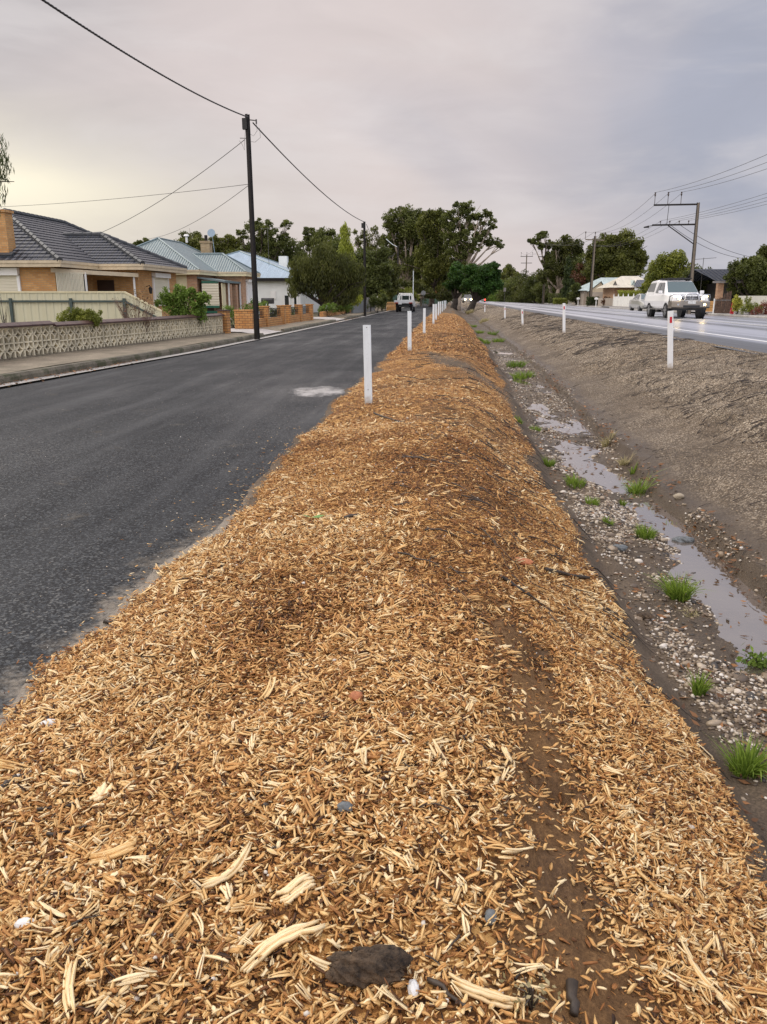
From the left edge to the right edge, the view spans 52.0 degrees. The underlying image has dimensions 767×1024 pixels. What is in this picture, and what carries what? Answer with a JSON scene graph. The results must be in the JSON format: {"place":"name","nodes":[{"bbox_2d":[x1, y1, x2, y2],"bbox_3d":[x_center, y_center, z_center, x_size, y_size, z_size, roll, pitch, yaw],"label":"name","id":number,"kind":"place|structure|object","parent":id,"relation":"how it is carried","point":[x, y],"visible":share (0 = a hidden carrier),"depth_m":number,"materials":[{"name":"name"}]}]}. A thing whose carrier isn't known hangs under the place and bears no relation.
{"place":"outdoors","nodes":[
{"label":"outdoors","id":0,"kind":"place"},
{"bbox_2d":[0,304,437,713],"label":"side street","id":1,"kind":"structure","parent":0,"point":[73,469],"depth_m":7.40,"materials":[{"name":"asphalt"}]},
{"bbox_2d":[394,293,416,311],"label":"parked ute","id":2,"kind":"object","parent":1,"relation":"on","point":[405,300],"visible":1,"depth_m":81.60,"materials":[{"name":"white metal"}]},
{"bbox_2d":[231,328,280,334],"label":"driveway","id":3,"kind":"structure","parent":0,"point":[264,331],"depth_m":32.05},
{"bbox_2d":[0,298,766,1023],"bbox_3d":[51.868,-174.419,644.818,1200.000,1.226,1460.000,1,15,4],"label":"ground","id":4,"kind":"structure","parent":0,"point":[722,462],"depth_m":4.34,"materials":[{"name":"soil"}]},
{"bbox_2d":[0,134,14,216],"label":"drooping tree","id":5,"kind":"object","parent":4,"relation":"on","point":[6,161],"visible":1,"depth_m":24.16,"materials":[{"name":"green plant"}]},
{"bbox_2d":[56,307,102,330],"bbox_3d":[-7.941,-4.826,20.687,1.303,1.151,0.640,1,15,4],"label":"round shrub","id":6,"kind":"object","parent":4,"relation":"on","point":[79,314],"visible":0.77,"depth_m":20.47,"materials":[{"name":"green plant"}]},
{"bbox_2d":[0,291,161,329],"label":"sheet fence","id":7,"kind":"object","parent":4,"relation":"on","point":[25,306],"visible":0.52,"depth_m":25.78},
{"bbox_2d":[0,208,187,315],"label":"brick house","id":8,"kind":"structure","parent":4,"relation":"on","point":[40,253],"depth_m":36.05,"materials":[{"name":"tile"}]},
{"bbox_2d":[0,268,21,290],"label":"window","id":9,"kind":"structure","parent":8,"relation":"in","point":[10,280],"depth_m":33.30,"materials":[{"name":"white paint"}]},
{"bbox_2d":[97,280,114,290],"bbox_3d":[-12.979,-9.827,36.956,0.800,2.050,0.050,1,15,4],"label":"door","id":10,"kind":"structure","parent":8,"relation":"in","point":[102,285],"depth_m":36.73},
{"bbox_2d":[152,273,170,305],"bbox_3d":[-11.099,-11.146,39.491,0.205,1.620,2.200,1,15,4],"label":"window","id":11,"kind":"structure","parent":8,"relation":"in","point":[159,280],"depth_m":39.05,"materials":[{"name":"white paint"}]},
{"bbox_2d":[0,310,230,360],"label":"breeze block wall","id":12,"kind":"structure","parent":4,"relation":"on","point":[32,339],"depth_m":20.78,"materials":[{"name":"beige concrete"}]},
{"bbox_2d":[153,283,211,326],"bbox_3d":[-6.941,-7.012,27.375,2.180,1.852,0.861,1,15,4],"label":"green shrub","id":13,"kind":"object","parent":4,"relation":"on","point":[181,306],"visible":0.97,"depth_m":27.14,"materials":[{"name":"green plant"}]},
{"bbox_2d":[178,228,203,250],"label":"gum tree","id":14,"kind":"object","parent":4,"relation":"on","point":[194,238],"visible":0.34,"depth_m":105.76,"materials":[{"name":"green plant"}]},
{"bbox_2d":[137,229,260,319],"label":"brick house","id":15,"kind":"structure","parent":4,"relation":"on","point":[223,279],"depth_m":48.65,"materials":[{"name":"grey metal"}]},
{"bbox_2d":[246,279,252,303],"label":"window","id":16,"kind":"structure","parent":15,"relation":"in","point":[248,282],"depth_m":50.85,"materials":[{"name":"white paint"}]},
{"bbox_2d":[0,304,416,386],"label":"gutter","id":17,"kind":"object","parent":4,"relation":"on","point":[34,379],"visible":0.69,"depth_m":19.72,"materials":[{"name":"concrete"}]},
{"bbox_2d":[0,303,418,383],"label":"kerb","id":18,"kind":"structure","parent":4,"relation":"on","point":[33,373],"depth_m":18.55,"materials":[{"name":"concrete"}]},
{"bbox_2d":[0,302,419,373],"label":"footpath","id":19,"kind":"structure","parent":4,"relation":"on","point":[8,366],"depth_m":19.96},
{"bbox_2d":[113,288,158,334],"bbox_3d":[-7.372,-5.819,23.391,1.358,1.638,0.630,-2,15,-7],"label":"bare shrub","id":20,"kind":"object","parent":19,"relation":"on","point":[135,310],"visible":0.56,"depth_m":23.36,"materials":[{"name":"brown plant"}]},
{"bbox_2d":[233,304,313,328],"bbox_3d":[-5.146,-10.068,40.175,0.800,0.970,15.178,1,15,5],"label":"pillared brick fence","id":21,"kind":"object","parent":19,"relation":"on","point":[244,319],"visible":0.88,"depth_m":38.16,"materials":[{"name":"orange brick"}]},
{"bbox_2d":[317,302,336,316],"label":"garden bush","id":22,"kind":"object","parent":19,"relation":"on","point":[327,309],"visible":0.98,"depth_m":54.65,"materials":[{"name":"green plant"}]},
{"bbox_2d":[208,233,242,253],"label":"gum tree","id":23,"kind":"object","parent":4,"relation":"on","point":[229,241],"visible":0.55,"depth_m":107.62,"materials":[{"name":"green plant"}]},
{"bbox_2d":[240,114,260,340],"bbox_3d":[-4.499,-9.655,27.250,0.723,7.520,0.228,-2,15,-6],"label":"utility pole","id":24,"kind":"object","parent":4,"relation":"on","point":[246,123],"visible":0.95,"depth_m":27.14,"materials":[{"name":"wood"}]},
{"bbox_2d":[41,0,248,117],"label":"power cable","id":25,"kind":"object","parent":24,"relation":"attached to","point":[83,26],"visible":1,"depth_m":16.39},
{"bbox_2d":[236,217,292,260],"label":"gum tree","id":26,"kind":"object","parent":4,"relation":"on","point":[264,241],"visible":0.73,"depth_m":93.50,"materials":[{"name":"green plant"}]},
{"bbox_2d":[226,227,328,312],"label":"white house","id":27,"kind":"structure","parent":4,"relation":"on","point":[271,282],"depth_m":64.08,"materials":[{"name":"paint"}]},
{"bbox_2d":[275,237,309,262],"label":"gum tree","id":28,"kind":"object","parent":4,"relation":"on","point":[292,245],"visible":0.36,"depth_m":95.86,"materials":[{"name":"green plant"}]},
{"bbox_2d":[299,226,338,257],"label":"gum tree","id":29,"kind":"object","parent":4,"relation":"on","point":[308,239],"visible":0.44,"depth_m":99.71,"materials":[{"name":"green plant"}]},
{"bbox_2d":[285,238,368,315],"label":"weeping tree","id":30,"kind":"object","parent":4,"relation":"on","point":[321,272],"visible":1,"depth_m":56.52,"materials":[{"name":"green plant"}]},
{"bbox_2d":[321,234,354,303],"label":"gum tree","id":31,"kind":"object","parent":4,"relation":"on","point":[334,243],"visible":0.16,"depth_m":94.88,"materials":[{"name":"green plant"}]},
{"bbox_2d":[336,221,362,313],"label":"cypress","id":32,"kind":"object","parent":4,"relation":"on","point":[344,244],"visible":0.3,"depth_m":64.60,"materials":[{"name":"green plant"}]},
{"bbox_2d":[361,221,365,316],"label":"utility pole","id":33,"kind":"object","parent":4,"relation":"on","point":[363,225],"visible":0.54,"depth_m":62.16,"materials":[{"name":"metal"}]},
{"bbox_2d":[253,122,363,221],"bbox_3d":[-2.916,-17.677,44.016,0.052,0.478,36.506,1,15,4],"label":"power cable","id":34,"kind":"object","parent":33,"relation":"attached to","point":[298,169],"visible":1,"depth_m":33.48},
{"bbox_2d":[363,325,371,404],"bbox_3d":[-0.202,-1.810,10.134,0.100,1.170,0.032,1,15,6],"label":"guide post","id":35,"kind":"object","parent":4,"relation":"on","point":[367,363],"visible":0.89,"depth_m":10.10,"materials":[{"name":"white plastic"}]},
{"bbox_2d":[351,225,384,250],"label":"gum tree","id":36,"kind":"object","parent":4,"relation":"on","point":[370,246],"visible":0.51,"depth_m":109.10,"materials":[{"name":"green plant"}]},
{"bbox_2d":[353,244,394,311],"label":"dense tree","id":37,"kind":"object","parent":4,"relation":"on","point":[379,268],"visible":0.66,"depth_m":73.48,"materials":[{"name":"green plant"}]},
{"bbox_2d":[366,292,387,312],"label":"garden bush","id":38,"kind":"object","parent":4,"relation":"on","point":[376,300],"visible":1,"depth_m":69.65,"materials":[{"name":"green plant"}]},
{"bbox_2d":[0,315,766,1023],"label":"wood chips","id":39,"kind":"object","parent":4,"relation":"on","point":[394,587],"visible":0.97,"depth_m":2.35,"materials":[{"name":"brown wood"}]},
{"bbox_2d":[62,957,77,1019],"bbox_3d":[-0.603,0.915,1.508,0.027,0.036,0.122,-5,16,-17],"label":"wood splinter","id":40,"kind":"object","parent":39,"relation":"on","point":[68,998],"visible":1,"depth_m":1.50,"materials":[{"name":"brown wood"}]},
{"bbox_2d":[89,782,112,801],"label":"wood splinter","id":41,"kind":"object","parent":39,"relation":"on","point":[103,788],"visible":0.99,"depth_m":2.22,"materials":[{"name":"brown wood"}]},
{"bbox_2d":[88,836,137,864],"bbox_3d":[-0.657,0.829,1.916,0.123,0.030,0.042,-7,17,-25],"label":"wood splinter","id":42,"kind":"object","parent":39,"relation":"on","point":[121,850],"visible":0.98,"depth_m":1.91,"materials":[{"name":"brown wood"}]},
{"bbox_2d":[201,841,251,888],"bbox_3d":[-0.361,0.833,1.844,0.029,0.040,0.159,12,19,38],"label":"wood splinter","id":43,"kind":"object","parent":39,"relation":"on","point":[227,874],"visible":1,"depth_m":1.84,"materials":[{"name":"brown wood"}]},
{"bbox_2d":[240,919,324,973],"bbox_3d":[-0.215,0.892,1.628,0.193,0.033,0.055,-10,18,-33],"label":"wood splinter","id":44,"kind":"object","parent":39,"relation":"on","point":[266,947],"visible":1,"depth_m":1.64,"materials":[{"name":"brown wood"}]},
{"bbox_2d":[276,871,314,905],"bbox_3d":[-0.196,0.837,1.754,0.085,0.035,0.046,-11,19,-36],"label":"wood splinter","id":45,"kind":"object","parent":39,"relation":"on","point":[293,888],"visible":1,"depth_m":1.75,"materials":[{"name":"brown wood"}]},
{"bbox_2d":[337,801,352,812],"bbox_3d":[-0.099,0.757,2.017,0.044,0.031,0.033,1,15,4],"label":"grey stone","id":46,"kind":"object","parent":39,"relation":"on","point":[344,805],"visible":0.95,"depth_m":2.01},
{"bbox_2d":[325,944,413,989],"bbox_3d":[-0.028,0.913,1.580,0.178,0.086,0.087,1,15,4],"label":"soil clod","id":47,"kind":"object","parent":39,"relation":"on","point":[362,968],"visible":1,"depth_m":1.56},
{"bbox_2d":[407,979,419,996],"bbox_3d":[0.060,0.941,1.552,0.025,0.027,0.041,1,15,4],"label":"white stone","id":48,"kind":"object","parent":39,"relation":"on","point":[412,986],"visible":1,"depth_m":1.54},
{"bbox_2d":[426,977,472,1010],"bbox_3d":[0.130,0.944,1.540,0.111,0.017,0.017,15,21,43],"label":"stick","id":49,"kind":"object","parent":39,"relation":"on","point":[435,982],"visible":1,"depth_m":1.55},
{"bbox_2d":[449,972,524,1009],"bbox_3d":[0.198,0.942,1.541,0.153,0.034,0.032,5,16,19],"label":"wood splinter","id":50,"kind":"object","parent":39,"relation":"on","point":[482,994],"visible":0.99,"depth_m":1.53,"materials":[{"name":"brown wood"}]},
{"bbox_2d":[499,961,561,1013],"bbox_3d":[0.289,0.949,1.550,0.118,0.108,0.106,1,15,4],"label":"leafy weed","id":51,"kind":"object","parent":39,"relation":"on","point":[528,995],"visible":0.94,"depth_m":1.54,"materials":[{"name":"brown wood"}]},
{"bbox_2d":[544,567,589,578],"bbox_3d":[1.124,0.376,4.801,0.036,0.215,0.534,14,21,42],"label":"stick","id":52,"kind":"object","parent":39,"relation":"on","point":[546,569],"visible":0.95,"depth_m":4.77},
{"bbox_2d":[635,866,680,903],"bbox_3d":[0.704,0.959,2.023,0.117,0.060,0.023,12,19,37],"label":"wood splinter","id":53,"kind":"object","parent":39,"relation":"on","point":[671,898],"visible":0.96,"depth_m":2.02,"materials":[{"name":"brown wood"}]},
{"bbox_2d":[680,937,734,1012],"bbox_3d":[0.725,1.041,1.773,0.021,0.055,0.168,-6,16,-21],"label":"wood splinter","id":54,"kind":"object","parent":39,"relation":"on","point":[719,996],"visible":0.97,"depth_m":1.77,"materials":[{"name":"brown wood"}]},
{"bbox_2d":[0,317,766,828],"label":"leaf litter","id":55,"kind":"object","parent":4,"relation":"on","point":[734,571],"visible":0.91,"depth_m":6.23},
{"bbox_2d":[0,374,766,1016],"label":"loose grit","id":56,"kind":"object","parent":4,"relation":"on","point":[332,660],"visible":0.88,"depth_m":2.98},
{"bbox_2d":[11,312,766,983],"bbox_3d":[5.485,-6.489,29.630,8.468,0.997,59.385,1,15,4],"label":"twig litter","id":57,"kind":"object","parent":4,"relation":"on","point":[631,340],"visible":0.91,"depth_m":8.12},
{"bbox_2d":[379,259,401,308],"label":"dense tree","id":58,"kind":"object","parent":4,"relation":"on","point":[393,290],"visible":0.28,"depth_m":88.06,"materials":[{"name":"green plant"}]},
{"bbox_2d":[380,203,423,282],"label":"gum tree","id":59,"kind":"object","parent":4,"relation":"on","point":[402,234],"visible":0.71,"depth_m":132.09,"materials":[{"name":"green plant"}]},
{"bbox_2d":[408,311,411,350],"bbox_3d":[0.677,-4.613,20.423,0.100,1.180,0.032,2,15,8],"label":"guide post","id":60,"kind":"object","parent":4,"relation":"on","point":[409,333],"visible":0.89,"depth_m":20.40,"materials":[{"name":"white plastic"}]},
{"bbox_2d":[399,278,452,306],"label":"gum tree","id":61,"kind":"object","parent":4,"relation":"on","point":[443,294],"visible":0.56,"depth_m":122.89,"materials":[{"name":"green plant"}]},
{"bbox_2d":[406,207,452,306],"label":"gum tree","id":62,"kind":"object","parent":4,"relation":"on","point":[432,264],"visible":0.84,"depth_m":124.10,"materials":[{"name":"green plant"}]},
{"bbox_2d":[441,261,468,309],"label":"shade tree","id":63,"kind":"object","parent":4,"relation":"on","point":[453,283],"visible":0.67,"depth_m":102.88,"materials":[{"name":"green plant"}]},
{"bbox_2d":[437,200,504,310],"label":"gum tree","id":64,"kind":"object","parent":4,"relation":"on","point":[461,248],"visible":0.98,"depth_m":118.05,"materials":[{"name":"green plant"}]},
{"bbox_2d":[459,260,503,312],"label":"shade tree","id":65,"kind":"object","parent":4,"relation":"on","point":[484,281],"visible":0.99,"depth_m":96.64,"materials":[{"name":"green plant"}]},
{"bbox_2d":[500,263,520,282],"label":"gum tree","id":66,"kind":"object","parent":4,"relation":"on","point":[507,272],"visible":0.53,"depth_m":236.69,"materials":[{"name":"green plant"}]},
{"bbox_2d":[497,268,524,301],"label":"street tree","id":67,"kind":"object","parent":4,"relation":"on","point":[509,286],"visible":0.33,"depth_m":175.74,"materials":[{"name":"green plant"}]},
{"bbox_2d":[513,269,536,302],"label":"street tree","id":68,"kind":"object","parent":4,"relation":"on","point":[518,288],"visible":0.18,"depth_m":161.81,"materials":[{"name":"green plant"}]},
{"bbox_2d":[509,370,540,379],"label":"grass tuft","id":69,"kind":"object","parent":4,"relation":"on","point":[523,376],"visible":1,"depth_m":19.94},
{"bbox_2d":[517,274,538,302],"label":"street tree","id":70,"kind":"object","parent":4,"relation":"on","point":[526,292],"visible":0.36,"depth_m":155.88,"materials":[{"name":"green plant"}]},
{"bbox_2d":[527,231,553,296],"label":"gum tree","id":71,"kind":"object","parent":4,"relation":"on","point":[539,243],"visible":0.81,"depth_m":140.49,"materials":[{"name":"green plant"}]},
{"bbox_2d":[532,281,548,303],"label":"street tree","id":72,"kind":"object","parent":4,"relation":"on","point":[538,289],"visible":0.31,"depth_m":148.96,"materials":[{"name":"green plant"}]},
{"bbox_2d":[535,234,583,297],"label":"gum tree","id":73,"kind":"object","parent":4,"relation":"on","point":[553,268],"visible":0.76,"depth_m":136.84,"materials":[{"name":"green plant"}]},
{"bbox_2d":[560,255,575,303],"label":"cypress","id":74,"kind":"object","parent":4,"relation":"on","point":[567,282],"visible":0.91,"depth_m":125.27,"materials":[{"name":"green plant"}]},
{"bbox_2d":[566,978,579,1017],"bbox_3d":[0.381,0.979,1.583,0.026,0.032,0.080,3,15,10],"label":"stick","id":75,"kind":"object","parent":4,"relation":"on","point":[571,991],"visible":1,"depth_m":1.58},
{"bbox_2d":[566,282,581,304],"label":"conifer","id":76,"kind":"object","parent":4,"relation":"on","point":[573,294],"visible":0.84,"depth_m":111.44,"materials":[{"name":"green plant"}]},
{"bbox_2d":[564,472,586,488],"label":"grass tuft","id":77,"kind":"object","parent":4,"relation":"on","point":[573,480],"visible":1,"depth_m":8.41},
{"bbox_2d":[565,252,586,277],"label":"street tree","id":78,"kind":"object","parent":4,"relation":"on","point":[579,260],"visible":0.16,"depth_m":134.90,"materials":[{"name":"green plant"}]},
{"bbox_2d":[570,262,598,285],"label":"street tree","id":79,"kind":"object","parent":4,"relation":"on","point":[579,278],"visible":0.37,"depth_m":133.20,"materials":[{"name":"brown plant"}]},
{"bbox_2d":[572,278,615,304],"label":"green roof house","id":80,"kind":"structure","parent":4,"relation":"on","point":[584,289],"depth_m":109.29,"materials":[{"name":"metal"}]},
{"bbox_2d":[585,231,605,305],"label":"power pole","id":81,"kind":"object","parent":4,"relation":"on","point":[592,271],"visible":0.84,"depth_m":99.44,"materials":[{"name":"wood"}]},
{"bbox_2d":[461,299,766,353],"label":"highway","id":82,"kind":"structure","parent":4,"relation":"on","point":[740,330],"depth_m":32.98,"materials":[{"name":"asphalt"}]},
{"bbox_2d":[629,294,661,311],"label":"silver car","id":83,"kind":"object","parent":82,"relation":"on","point":[636,301],"visible":0.56,"depth_m":66.28,"materials":[{"name":"paint"}]},
{"bbox_2d":[644,278,710,317],"bbox_3d":[15.240,-11.133,40.997,2.280,2.053,5.431,1,15,3],"label":"suv","id":84,"kind":"object","parent":82,"relation":"on","point":[681,296],"visible":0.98,"depth_m":39.97,"materials":[{"name":"white paint"}]},
{"bbox_2d":[580,228,649,278],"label":"gum tree","id":85,"kind":"object","parent":4,"relation":"on","point":[616,260],"visible":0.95,"depth_m":125.13,"materials":[{"name":"green plant"}]},
{"bbox_2d":[598,276,644,297],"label":"cream roof house","id":86,"kind":"structure","parent":4,"relation":"on","point":[612,287],"depth_m":95.18,"materials":[{"name":"metal"}]},
{"bbox_2d":[489,344,766,800],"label":"ditch pebbles","id":87,"kind":"object","parent":4,"relation":"on","point":[612,513],"visible":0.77,"depth_m":5.45,"materials":[{"name":"gravel"}]},
{"bbox_2d":[686,666,718,695],"bbox_3d":[1.601,0.865,3.961,0.175,0.138,0.167,9,17,29],"label":"grass tuft","id":88,"kind":"object","parent":87,"relation":"on","point":[700,688],"visible":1,"depth_m":3.96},
{"bbox_2d":[735,643,766,670],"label":"leafy weed","id":89,"kind":"object","parent":87,"relation":"on","point":[760,663],"visible":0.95,"depth_m":4.40,"materials":[{"name":"green plant"}]},
{"bbox_2d":[613,293,645,306],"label":"white fence","id":90,"kind":"object","parent":4,"relation":"on","point":[623,300],"visible":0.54,"depth_m":88.42,"materials":[{"name":"paint"}]},
{"bbox_2d":[619,471,659,493],"bbox_3d":[2.741,-0.321,8.414,0.562,0.272,0.677,9,18,29],"label":"grass tuft","id":91,"kind":"object","parent":4,"relation":"on","point":[635,489],"visible":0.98,"depth_m":8.35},
{"bbox_2d":[630,523,658,539],"bbox_3d":[2.217,0.164,6.668,0.264,0.132,0.246,1,15,4],"label":"grass tuft","id":92,"kind":"object","parent":4,"relation":"on","point":[644,533],"visible":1,"depth_m":6.64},
{"bbox_2d":[541,303,766,318],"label":"kerb","id":93,"kind":"structure","parent":4,"relation":"on","point":[737,315],"depth_m":53.51,"materials":[{"name":"concrete"}]},
{"bbox_2d":[644,249,690,292],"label":"street tree","id":94,"kind":"object","parent":4,"relation":"on","point":[671,265],"visible":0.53,"depth_m":70.91,"materials":[{"name":"green plant"}]},
{"bbox_2d":[568,303,766,315],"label":"footpath","id":95,"kind":"structure","parent":4,"relation":"on","point":[674,310],"depth_m":61.96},
{"bbox_2d":[712,291,731,313],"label":"brushwood fence","id":96,"kind":"object","parent":95,"relation":"on","point":[718,307],"visible":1,"depth_m":51.41,"materials":[{"name":"brown wood"}]},
{"bbox_2d":[731,294,742,313],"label":"yellow shrub","id":97,"kind":"object","parent":95,"relation":"on","point":[737,302],"visible":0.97,"depth_m":49.25,"materials":[{"name":"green plant"}]},
{"bbox_2d":[738,296,766,311],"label":"sheet fence","id":98,"kind":"object","parent":95,"relation":"on","point":[757,299],"visible":0.25,"depth_m":53.01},
{"bbox_2d":[667,311,672,368],"bbox_3d":[5.583,-3.263,15.305,0.105,1.270,0.033,-2,15,10],"label":"guide post","id":99,"kind":"object","parent":4,"relation":"on","point":[670,339],"visible":0.83,"depth_m":15.28,"materials":[{"name":"white plastic"}]},
{"bbox_2d":[644,192,699,313],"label":"power pole","id":100,"kind":"object","parent":4,"relation":"on","point":[694,243],"visible":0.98,"depth_m":55.70,"materials":[{"name":"metal"}]},
{"bbox_2d":[642,571,713,601],"bbox_3d":[2.005,0.500,5.381,0.490,0.206,0.518,1,15,4],"label":"grass tuft","id":101,"kind":"object","parent":4,"relation":"on","point":[676,591],"visible":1,"depth_m":5.34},
{"bbox_2d":[680,263,714,294],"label":"street tree","id":102,"kind":"object","parent":4,"relation":"on","point":[698,284],"visible":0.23,"depth_m":65.02,"materials":[{"name":"green plant"}]},
{"bbox_2d":[685,269,766,309],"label":"tiled house","id":103,"kind":"structure","parent":4,"relation":"on","point":[717,290],"depth_m":60.46,"materials":[{"name":"grey tile"}]},
{"bbox_2d":[709,732,766,779],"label":"grass tuft","id":104,"kind":"object","parent":4,"relation":"on","point":[745,762],"visible":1,"depth_m":3.32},
{"bbox_2d":[722,254,766,298],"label":"street tree","id":105,"kind":"object","parent":4,"relation":"on","point":[751,271],"visible":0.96,"depth_m":56.94,"materials":[{"name":"green plant"}]},
{"bbox_2d":[738,296,762,314],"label":"shrub","id":106,"kind":"object","parent":4,"relation":"on","point":[748,306],"visible":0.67,"depth_m":48.23,"materials":[{"name":"green plant"}]},
{"bbox_2d":[750,300,766,315],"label":"red ground cover","id":107,"kind":"object","parent":4,"relation":"on","point":[755,311],"visible":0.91,"depth_m":47.34,"materials":[{"name":"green plant"}]},
{"bbox_2d":[0,0,766,297],"label":"sky","id":108,"kind":"structure","parent":0,"point":[560,118],"materials":[{"name":"grey"}]},
{"bbox_2d":[474,324,766,675],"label":"ditch water","id":109,"kind":"structure","parent":0,"point":[706,565],"depth_m":6.08,"materials":[{"name":"liquid"}]},
{"bbox_2d":[483,311,766,531],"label":"bank gravel","id":110,"kind":"structure","parent":0,"point":[674,354],"depth_m":17.63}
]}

